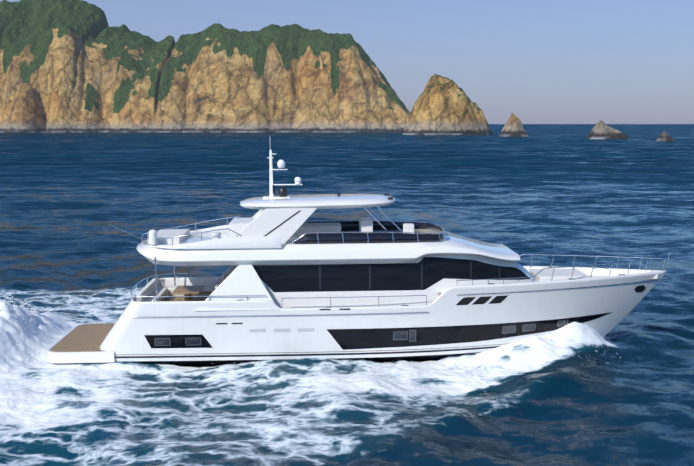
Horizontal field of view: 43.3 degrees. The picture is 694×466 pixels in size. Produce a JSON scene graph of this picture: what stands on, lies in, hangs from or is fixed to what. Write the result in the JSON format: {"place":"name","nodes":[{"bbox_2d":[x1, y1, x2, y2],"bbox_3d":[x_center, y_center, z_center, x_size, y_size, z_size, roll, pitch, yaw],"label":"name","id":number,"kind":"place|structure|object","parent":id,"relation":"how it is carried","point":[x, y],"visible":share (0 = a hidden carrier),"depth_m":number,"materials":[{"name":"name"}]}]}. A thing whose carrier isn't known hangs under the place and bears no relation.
{"place":"outdoors","nodes":[
{"label":"outdoors","id":0,"kind":"place"},
{"bbox_2d":[0,124,693,465],"bbox_3d":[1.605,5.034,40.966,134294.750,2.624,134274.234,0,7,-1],"label":"water","id":1,"kind":"structure","parent":0,"point":[70,256],"depth_m":51.96,"materials":[{"name":"blue liquid"}]},
{"bbox_2d":[0,0,409,132],"bbox_3d":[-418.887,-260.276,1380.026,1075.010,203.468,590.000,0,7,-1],"label":"island","id":2,"kind":"structure","parent":1,"relation":"in","point":[69,66],"depth_m":1179.95,"materials":[{"name":"beige stone"}]},
{"bbox_2d":[0,292,620,378],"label":"spray","id":3,"kind":"object","parent":1,"relation":"on","point":[212,363],"visible":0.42,"depth_m":42.08,"materials":[{"name":"white liquid"}]},
{"bbox_2d":[47,150,669,364],"bbox_3d":[0.987,0.914,42.718,29.913,11.280,6.502,-1,7,-2],"label":"yacht","id":4,"kind":"object","parent":1,"relation":"on","point":[288,283],"visible":0.94,"depth_m":40.24,"materials":[{"name":"white"}]},
{"bbox_2d":[402,74,492,134],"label":"stack","id":5,"kind":"object","parent":1,"relation":"in","point":[444,106],"visible":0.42,"depth_m":888.55,"materials":[{"name":"beige stone"}]},
{"bbox_2d":[499,113,528,136],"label":"stack","id":6,"kind":"object","parent":1,"relation":"in","point":[513,127],"visible":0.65,"depth_m":772.85,"materials":[{"name":"beige stone"}]},
{"bbox_2d":[586,120,630,138],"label":"rock","id":7,"kind":"object","parent":1,"relation":"in","point":[601,129],"visible":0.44,"depth_m":638.68,"materials":[{"name":"grey stone"}]},
{"bbox_2d":[656,132,674,141],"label":"rock","id":8,"kind":"object","parent":1,"relation":"in","point":[664,137],"visible":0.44,"depth_m":552.47,"materials":[{"name":"grey stone"}]},
{"bbox_2d":[0,0,693,123],"bbox_3d":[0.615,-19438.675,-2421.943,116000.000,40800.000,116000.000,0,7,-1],"label":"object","id":9,"kind":"object","parent":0,"point":[573,61],"visible":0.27,"depth_m":55743.02,"materials":[{"name":"blue"}]}
]}

